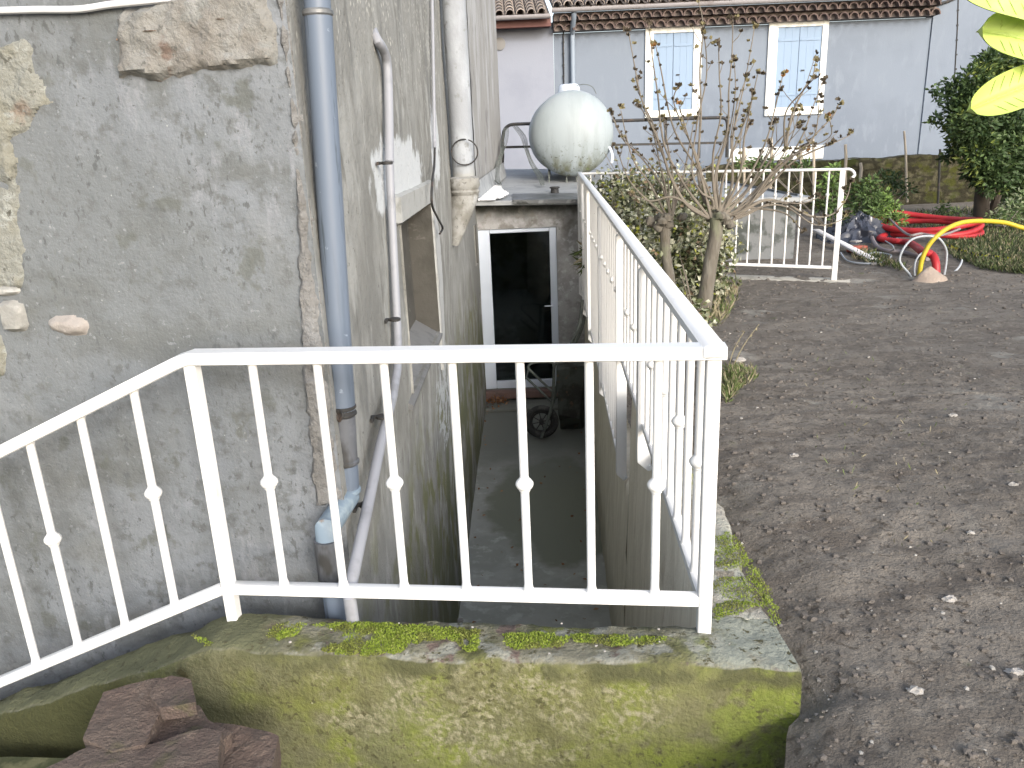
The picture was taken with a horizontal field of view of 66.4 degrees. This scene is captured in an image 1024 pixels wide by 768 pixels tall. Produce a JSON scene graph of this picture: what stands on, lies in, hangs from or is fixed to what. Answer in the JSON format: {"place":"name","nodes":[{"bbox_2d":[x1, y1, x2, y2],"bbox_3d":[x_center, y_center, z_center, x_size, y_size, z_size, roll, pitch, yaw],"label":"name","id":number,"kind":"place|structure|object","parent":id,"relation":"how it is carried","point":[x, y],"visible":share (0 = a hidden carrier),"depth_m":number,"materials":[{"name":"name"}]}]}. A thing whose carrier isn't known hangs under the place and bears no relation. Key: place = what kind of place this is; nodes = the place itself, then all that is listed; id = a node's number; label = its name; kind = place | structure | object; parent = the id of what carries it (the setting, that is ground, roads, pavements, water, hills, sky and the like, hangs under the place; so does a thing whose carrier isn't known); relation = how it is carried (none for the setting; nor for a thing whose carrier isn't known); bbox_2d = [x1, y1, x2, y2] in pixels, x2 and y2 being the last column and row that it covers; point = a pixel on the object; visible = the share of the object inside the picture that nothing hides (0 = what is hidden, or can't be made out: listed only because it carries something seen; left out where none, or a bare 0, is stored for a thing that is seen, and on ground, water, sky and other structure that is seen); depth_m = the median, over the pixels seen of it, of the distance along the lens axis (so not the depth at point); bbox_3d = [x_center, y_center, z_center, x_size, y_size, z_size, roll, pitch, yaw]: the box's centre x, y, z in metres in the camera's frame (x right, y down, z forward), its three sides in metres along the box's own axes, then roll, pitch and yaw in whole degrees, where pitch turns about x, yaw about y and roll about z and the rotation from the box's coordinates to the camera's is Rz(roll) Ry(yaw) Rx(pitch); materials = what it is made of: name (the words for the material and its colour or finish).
{"place":"outdoors","nodes":[
{"label":"outdoors","id":0,"kind":"place"},
{"bbox_2d":[0,757,64,767],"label":"ground","id":1,"kind":"structure","parent":0,"point":[24,762],"depth_m":2.08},
{"bbox_2d":[47,728,224,767],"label":"stone slab","id":2,"kind":"object","parent":1,"relation":"on","point":[201,748],"depth_m":1.66,"materials":[{"name":"red stone"}]},
{"bbox_2d":[83,678,166,752],"bbox_3d":[-0.864,0.782,1.791,0.198,0.092,0.225,-2,17,0],"label":"stone slab","id":3,"kind":"object","parent":2,"relation":"on","point":[125,717],"depth_m":1.76,"materials":[{"name":"red stone"}]},
{"bbox_2d":[149,675,197,719],"bbox_3d":[-0.782,0.726,1.802,0.093,0.046,0.143,-11,19,-26],"label":"stone slab","id":4,"kind":"object","parent":3,"relation":"on","point":[171,697],"depth_m":1.78,"materials":[{"name":"red stone"}]},
{"bbox_2d":[215,722,281,767],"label":"stone slab","id":5,"kind":"object","parent":1,"relation":"on","point":[252,748],"depth_m":1.76,"materials":[{"name":"red stone"}]},
{"bbox_2d":[154,705,232,753],"bbox_3d":[-0.732,0.813,1.777,0.202,0.068,0.175,-2,17,0],"label":"stone slab","id":6,"kind":"object","parent":5,"relation":"on","point":[170,728],"depth_m":1.78,"materials":[{"name":"red stone"}]},
{"bbox_2d":[459,410,628,628],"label":"passage floor","id":7,"kind":"structure","parent":0,"point":[557,498],"depth_m":6.68,"materials":[{"name":"concrete"}]},
{"bbox_2d":[0,0,501,699],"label":"stone house","id":8,"kind":"structure","parent":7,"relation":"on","point":[158,204],"depth_m":2.21,"materials":[{"name":"paint"}]},
{"bbox_2d":[0,0,170,13],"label":"cable","id":9,"kind":"object","parent":8,"relation":"attached to","point":[66,9],"visible":1,"depth_m":1.88,"materials":[{"name":"grey plastic"}]},
{"bbox_2d":[302,0,360,619],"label":"downpipe","id":10,"kind":"object","parent":8,"relation":"attached to","point":[317,15],"visible":0.74,"depth_m":2.08,"materials":[{"name":"grey plastic"}]},
{"bbox_2d":[343,27,401,624],"bbox_3d":[-0.486,-0.383,2.614,0.111,1.755,1.650,-2,17,0],"label":"waste pipe","id":11,"kind":"object","parent":8,"relation":"attached to","point":[366,505],"visible":0.8,"depth_m":2.96,"materials":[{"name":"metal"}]},
{"bbox_2d":[431,0,435,148],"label":"conduit","id":12,"kind":"object","parent":8,"relation":"attached to","point":[433,74],"visible":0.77,"depth_m":4.86,"materials":[{"name":"grey plastic"}]},
{"bbox_2d":[430,147,443,234],"bbox_3d":[-0.442,-1.091,4.504,0.028,0.516,0.709,-3,17,-1],"label":"cable","id":13,"kind":"object","parent":8,"relation":"attached to","point":[431,189],"visible":1,"depth_m":4.43,"materials":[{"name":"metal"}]},
{"bbox_2d":[442,0,479,245],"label":"downpipe","id":14,"kind":"object","parent":8,"relation":"attached to","point":[464,183],"visible":0.94,"depth_m":5.80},
{"bbox_2d":[451,139,477,165],"bbox_3d":[-0.354,-1.732,5.845,0.205,0.194,0.031,-2,17,0],"label":"wire ring","id":15,"kind":"object","parent":14,"relation":"hanging from","point":[455,160],"visible":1,"depth_m":5.84,"materials":[{"name":"metal"}]},
{"bbox_2d":[494,128,508,184],"bbox_3d":[-0.159,-3.085,10.539,0.148,0.718,1.265,-1,17,6],"label":"wire bundle","id":16,"kind":"object","parent":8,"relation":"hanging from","point":[504,137],"visible":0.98,"depth_m":10.63,"materials":[{"name":"grey plastic"}]},
{"bbox_2d":[0,613,801,767],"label":"parapet wall","id":17,"kind":"structure","parent":7,"relation":"on","point":[317,693],"depth_m":1.97,"materials":[{"name":"green"}]},
{"bbox_2d":[0,342,727,687],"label":"railing","id":18,"kind":"object","parent":17,"relation":"on","point":[230,588],"visible":0.97,"depth_m":1.95,"materials":[{"name":"white metal"}]},
{"bbox_2d":[289,622,729,654],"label":"wall chips","id":19,"kind":"object","parent":17,"relation":"on","point":[473,627],"depth_m":1.99,"materials":[{"name":"grey stone"}]},
{"bbox_2d":[472,394,598,622],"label":"leaf litter","id":20,"kind":"object","parent":7,"relation":"on","point":[502,401],"visible":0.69,"depth_m":9.22,"materials":[{"name":"brown plant"}]},
{"bbox_2d":[525,300,585,438],"bbox_3d":[0.505,-0.136,8.516,0.786,1.653,0.525,-2,17,0],"label":"wheelbarrow","id":21,"kind":"object","parent":7,"relation":"on","point":[569,387],"visible":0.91,"depth_m":8.51,"materials":[{"name":"metal"}]},
{"bbox_2d":[584,317,780,627],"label":"retaining wall","id":22,"kind":"structure","parent":7,"relation":"on","point":[619,507],"depth_m":3.43,"materials":[{"name":"grey concrete"}]},
{"bbox_2d":[570,238,584,275],"bbox_3d":[0.685,-1.301,8.162,0.192,0.424,0.512,-2,17,0],"label":"wall fern","id":23,"kind":"object","parent":22,"relation":"attached to","point":[578,253],"depth_m":8.16,"materials":[{"name":"green plant"}]},
{"bbox_2d":[577,172,726,590],"bbox_3d":[0.635,-0.584,5.478,0.063,1.444,7.462,-2,17,3],"label":"railing","id":24,"kind":"object","parent":22,"relation":"on","point":[630,291],"visible":0.91,"depth_m":2.99,"materials":[{"name":"white metal"}]},
{"bbox_2d":[627,201,1023,767],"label":"ground","id":25,"kind":"structure","parent":0,"point":[985,711],"depth_m":2.84,"materials":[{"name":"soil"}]},
{"bbox_2d":[476,163,811,412],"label":"outbuilding","id":26,"kind":"structure","parent":25,"relation":"on","point":[527,225],"depth_m":9.48,"materials":[{"name":"concrete"}]},
{"bbox_2d":[478,227,558,388],"bbox_3d":[0.097,-0.900,9.583,0.934,1.986,0.119,-2,17,0],"label":"door","id":27,"kind":"structure","parent":26,"relation":"in","point":[521,281],"depth_m":9.55,"materials":[{"name":"grey plastic"}]},
{"bbox_2d":[512,125,543,185],"bbox_3d":[0.243,-3.098,10.543,0.118,0.773,1.303,-7,18,-14],"label":"wire bundle","id":28,"kind":"object","parent":26,"relation":"on","point":[526,149],"visible":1,"depth_m":10.58,"materials":[{"name":"grey plastic"}]},
{"bbox_2d":[529,84,613,182],"bbox_3d":[0.800,-3.511,10.963,1.104,1.299,1.620,-2,17,0],"label":"gas tank","id":29,"kind":"object","parent":26,"relation":"on","point":[571,130],"visible":0.98,"depth_m":10.27,"materials":[{"name":"metal"}]},
{"bbox_2d":[501,116,728,162],"bbox_3d":[1.538,-3.625,11.775,3.464,0.710,0.048,-2,17,0],"label":"railing","id":30,"kind":"object","parent":26,"relation":"on","point":[638,120],"visible":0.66,"depth_m":11.69,"materials":[{"name":"metal"}]},
{"bbox_2d":[585,151,747,330],"bbox_3d":[1.560,-1.425,7.429,1.612,1.538,3.835,-2,17,0],"label":"ivy hedge","id":31,"kind":"object","parent":25,"relation":"on","point":[688,245],"visible":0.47,"depth_m":7.47,"materials":[{"name":"green plant"}]},
{"bbox_2d":[607,98,730,284],"bbox_3d":[1.312,-1.560,6.650,1.032,1.650,0.815,-2,17,0],"label":"pollard tree","id":32,"kind":"object","parent":25,"relation":"on","point":[663,225],"visible":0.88,"depth_m":6.58,"materials":[{"name":"brown plant"}]},
{"bbox_2d":[729,331,744,363],"bbox_3d":[1.325,-0.200,4.616,0.099,0.234,0.028,-6,18,-12],"label":"dry stalk","id":33,"kind":"object","parent":25,"relation":"on","point":[735,346],"visible":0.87,"depth_m":4.61,"materials":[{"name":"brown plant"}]},
{"bbox_2d":[622,0,854,313],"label":"pollard tree","id":34,"kind":"object","parent":25,"relation":"on","point":[718,217],"visible":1,"depth_m":6.25,"materials":[{"name":"brown plant"}]},
{"bbox_2d":[732,357,745,362],"bbox_3d":[1.396,-0.146,4.820,0.088,0.045,0.058,-2,17,0],"label":"stone","id":35,"kind":"object","parent":25,"relation":"on","point":[740,359],"visible":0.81,"depth_m":4.80,"materials":[{"name":"white stone"}]},
{"bbox_2d":[743,147,745,182],"bbox_3d":[3.791,-3.553,12.769,0.062,0.601,0.043,-2,17,0],"label":"stake","id":36,"kind":"object","parent":25,"relation":"on","point":[744,168],"visible":0.51,"depth_m":12.76,"materials":[{"name":"brown wood"}]},
{"bbox_2d":[734,324,758,363],"bbox_3d":[1.367,-0.216,4.593,0.155,0.274,0.024,-1,17,4],"label":"dry stalk","id":37,"kind":"object","parent":25,"relation":"on","point":[745,342],"visible":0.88,"depth_m":4.58,"materials":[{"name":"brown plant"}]},
{"bbox_2d":[495,0,1018,181],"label":"row house","id":38,"kind":"structure","parent":25,"relation":"on","point":[886,71],"depth_m":15.84,"materials":[{"name":"white paint"}]},
{"bbox_2d":[645,26,701,117],"bbox_3d":[3.265,-6.323,15.863,1.135,1.718,0.055,-2,17,0],"label":"window","id":39,"kind":"structure","parent":38,"relation":"in","point":[678,58],"depth_m":15.83,"materials":[{"name":"white"}]},
{"bbox_2d":[764,20,828,115],"bbox_3d":[5.761,-6.417,15.867,1.194,1.823,0.055,-2,17,0],"label":"window","id":40,"kind":"structure","parent":38,"relation":"in","point":[792,48],"depth_m":15.83,"materials":[{"name":"white"}]},
{"bbox_2d":[769,137,772,188],"bbox_3d":[4.223,-3.591,12.763,0.078,0.827,0.048,-2,17,0],"label":"stake","id":41,"kind":"object","parent":25,"relation":"on","point":[771,154],"visible":0.35,"depth_m":12.71,"materials":[{"name":"brown wood"}]},
{"bbox_2d":[723,274,849,282],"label":"curb","id":42,"kind":"structure","parent":25,"relation":"on","point":[787,278],"depth_m":8.17,"materials":[{"name":"concrete"}]},
{"bbox_2d":[583,168,855,279],"bbox_3d":[2.097,-1.711,8.365,2.830,1.126,0.059,6,19,25],"label":"railing","id":43,"kind":"object","parent":42,"relation":"on","point":[834,267],"visible":0.41,"depth_m":7.97,"materials":[{"name":"white metal"}]},
{"bbox_2d":[734,152,850,227],"bbox_3d":[4.071,-2.782,11.216,1.717,1.118,0.789,12,23,39],"label":"hedge plant","id":44,"kind":"object","parent":25,"relation":"on","point":[832,206],"visible":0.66,"depth_m":10.95,"materials":[{"name":"green plant"}]},
{"bbox_2d":[789,453,798,456],"bbox_3d":[1.151,0.291,3.191,0.039,0.020,0.027,-2,17,0],"label":"stone","id":45,"kind":"object","parent":25,"relation":"on","point":[794,455],"visible":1,"depth_m":3.18,"materials":[{"name":"white stone"}]},
{"bbox_2d":[799,152,802,193],"bbox_3d":[4.726,-3.479,12.804,0.109,0.740,0.053,-2,17,0],"label":"stake","id":46,"kind":"object","parent":25,"relation":"on","point":[800,161],"visible":0.31,"depth_m":12.81,"materials":[{"name":"brown wood"}]},
{"bbox_2d":[812,139,814,194],"bbox_3d":[4.852,-3.494,12.592,0.120,0.871,0.043,-2,17,0],"label":"stake","id":47,"kind":"object","parent":25,"relation":"on","point":[813,162],"visible":0.49,"depth_m":12.57,"materials":[{"name":"brown wood"}]},
{"bbox_2d":[813,229,876,260],"bbox_3d":[4.179,-1.781,9.915,0.090,0.140,2.067,-1,17,3],"label":"pipe","id":48,"kind":"object","parent":25,"relation":"on","point":[847,246],"visible":0.59,"depth_m":9.76,"materials":[{"name":"white plastic"}]},
{"bbox_2d":[844,144,847,184],"bbox_3d":[5.613,-3.688,13.170,0.103,0.669,0.048,-2,17,0],"label":"stake","id":49,"kind":"object","parent":25,"relation":"on","point":[845,156],"visible":0.78,"depth_m":13.13,"materials":[{"name":"brown wood"}]},
{"bbox_2d":[846,245,867,252],"bbox_3d":[4.264,-1.670,9.669,0.220,0.070,0.120,-8,18,-16],"label":"brick","id":50,"kind":"object","parent":25,"relation":"on","point":[860,246],"visible":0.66,"depth_m":9.63,"materials":[{"name":"orange"}]},
{"bbox_2d":[816,211,901,243],"bbox_3d":[4.846,-2.189,10.797,1.199,0.385,0.994,-2,17,0],"label":"plastic sheet","id":51,"kind":"object","parent":25,"relation":"on","point":[862,226],"visible":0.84,"depth_m":10.59,"materials":[{"name":"grey plastic"}]},
{"bbox_2d":[859,163,862,181],"bbox_3d":[6.147,-3.734,13.791,0.080,0.324,0.053,-2,17,0],"label":"stake","id":52,"kind":"object","parent":25,"relation":"on","point":[860,169],"visible":0.86,"depth_m":13.77,"materials":[{"name":"brown wood"}]},
{"bbox_2d":[702,203,1023,546],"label":"weeds","id":53,"kind":"object","parent":25,"relation":"on","point":[735,372],"visible":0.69,"depth_m":8.63,"materials":[{"name":"green plant"}]},
{"bbox_2d":[705,154,1021,208],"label":"garden wall","id":54,"kind":"structure","parent":25,"relation":"on","point":[922,171],"depth_m":14.90,"materials":[{"name":"stone"}]},
{"bbox_2d":[840,252,891,263],"bbox_3d":[4.165,-1.475,9.134,0.549,0.048,0.807,3,18,16],"label":"grey cable","id":55,"kind":"object","parent":25,"relation":"on","point":[844,258],"visible":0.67,"depth_m":9.09,"materials":[{"name":"grey plastic"}]},
{"bbox_2d":[844,173,910,226],"bbox_3d":[5.290,-2.623,11.239,0.890,0.870,0.764,-2,17,0],"label":"leafy shrub","id":56,"kind":"object","parent":25,"relation":"on","point":[878,210],"visible":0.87,"depth_m":11.18,"materials":[{"name":"green plant"}]},
{"bbox_2d":[874,168,919,202],"bbox_3d":[6.590,-3.390,13.369,0.803,0.603,0.636,-2,17,0],"label":"dark shrub","id":57,"kind":"object","parent":25,"relation":"on","point":[893,182],"visible":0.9,"depth_m":13.35,"materials":[{"name":"green plant"}]},
{"bbox_2d":[870,236,929,260],"bbox_3d":[4.811,-1.887,10.221,0.352,0.135,2.951,1,18,11],"label":"grey conduit","id":58,"kind":"object","parent":25,"relation":"on","point":[889,251],"visible":0.58,"depth_m":9.39,"materials":[{"name":"grey plastic"}]},
{"bbox_2d":[903,131,907,202],"bbox_3d":[7.032,-3.873,13.970,0.228,1.242,0.037,-2,17,0],"label":"stake","id":59,"kind":"object","parent":25,"relation":"on","point":[905,149],"visible":0.92,"depth_m":13.92,"materials":[{"name":"brown wood"}]},
{"bbox_2d":[906,685,924,695],"bbox_3d":[0.946,0.721,1.838,0.038,0.022,0.033,10,21,34],"label":"stone","id":60,"kind":"object","parent":25,"relation":"on","point":[915,690],"visible":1,"depth_m":1.83,"materials":[{"name":"white stone"}]},
{"bbox_2d":[913,252,921,275],"bbox_3d":[4.235,-1.219,8.106,0.225,0.302,0.034,-12,20,-29],"label":"grey cable","id":61,"kind":"object","parent":25,"relation":"on","point":[917,257],"visible":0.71,"depth_m":8.05,"materials":[{"name":"grey plastic"}]},
{"bbox_2d":[899,235,947,276],"bbox_3d":[4.185,-1.263,7.938,0.532,0.495,0.067,-4,17,-6],"label":"grey cable","id":62,"kind":"object","parent":25,"relation":"on","point":[921,236],"visible":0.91,"depth_m":7.92,"materials":[{"name":"grey plastic"}]},
{"bbox_2d":[912,266,947,282],"bbox_3d":[4.130,-1.074,7.756,0.460,0.187,0.320,-2,17,0],"label":"sand mound","id":63,"kind":"object","parent":25,"relation":"on","point":[929,274],"visible":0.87,"depth_m":7.69,"materials":[{"name":"beige sand"}]},
{"bbox_2d":[876,210,984,271],"bbox_3d":[5.373,-1.801,9.708,1.408,0.370,4.106,3,18,16],"label":"red conduit","id":64,"kind":"object","parent":25,"relation":"on","point":[973,230],"visible":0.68,"depth_m":10.24,"materials":[{"name":"red plastic"}]},
{"bbox_2d":[887,216,960,236],"bbox_3d":[5.447,-2.020,10.053,0.974,0.171,2.973,4,19,21],"label":"grey conduit","id":65,"kind":"object","parent":64,"relation":"on","point":[908,234],"visible":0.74,"depth_m":9.21,"materials":[{"name":"grey plastic"}]},
{"bbox_2d":[937,149,940,203],"bbox_3d":[7.763,-3.769,14.222,0.110,0.967,0.040,-2,17,0],"label":"metal rod","id":66,"kind":"object","parent":25,"relation":"on","point":[938,184],"visible":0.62,"depth_m":14.22,"materials":[{"name":"metal"}]},
{"bbox_2d":[941,595,956,602],"bbox_3d":[1.216,0.599,2.178,0.043,0.022,0.030,-2,17,0],"label":"stone","id":67,"kind":"object","parent":25,"relation":"on","point":[950,598],"visible":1,"depth_m":2.17,"materials":[{"name":"white stone"}]},
{"bbox_2d":[948,413,957,416],"bbox_3d":[2.015,0.145,3.576,0.044,0.021,0.029,-9,18,-19],"label":"stone","id":68,"kind":"object","parent":25,"relation":"on","point":[953,414],"visible":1,"depth_m":3.57,"materials":[{"name":"white stone"}]},
{"bbox_2d":[917,219,1023,274],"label":"yellow conduit","id":69,"kind":"object","parent":25,"relation":"on","point":[932,240],"visible":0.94,"depth_m":7.93,"materials":[{"name":"yellow plastic"}]},
{"bbox_2d":[966,530,974,534],"bbox_3d":[1.470,0.477,2.507,0.027,0.016,0.020,3,18,17],"label":"stone","id":70,"kind":"object","parent":25,"relation":"on","point":[970,532],"visible":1,"depth_m":2.50,"materials":[{"name":"white stone"}]},
{"bbox_2d":[921,46,1023,218],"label":"evergreen tree","id":71,"kind":"object","parent":25,"relation":"on","point":[995,161],"visible":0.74,"depth_m":11.13,"materials":[{"name":"green plant"}]},
{"bbox_2d":[923,187,1023,227],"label":"grey shrub","id":72,"kind":"object","parent":25,"relation":"on","point":[1017,207],"visible":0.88,"depth_m":10.93,"materials":[{"name":"green plant"}]},
{"bbox_2d":[946,244,1010,258],"bbox_3d":[5.309,-1.512,9.037,0.145,0.086,1.180,-4,17,-5],"label":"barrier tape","id":73,"kind":"object","parent":25,"relation":"on","point":[956,248],"visible":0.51,"depth_m":9.05,"materials":[{"name":"red plastic"}]},
{"bbox_2d":[1003,667,1023,675],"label":"stone","id":74,"kind":"object","parent":25,"relation":"on","point":[1017,671],"visible":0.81,"depth_m":1.87,"materials":[{"name":"white stone"}]},
{"bbox_2d":[1008,482,1018,485],"bbox_3d":[1.807,0.362,2.820,0.036,0.021,0.029,8,20,30],"label":"stone","id":75,"kind":"object","parent":25,"relation":"on","point":[1012,484],"visible":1,"depth_m":2.81,"materials":[{"name":"white stone"}]},
{"bbox_2d":[966,0,1023,115],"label":"leafy branch","id":76,"kind":"object","parent":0,"point":[1001,29],"visible":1,"depth_m":0.89,"materials":[{"name":"yellow plant"}]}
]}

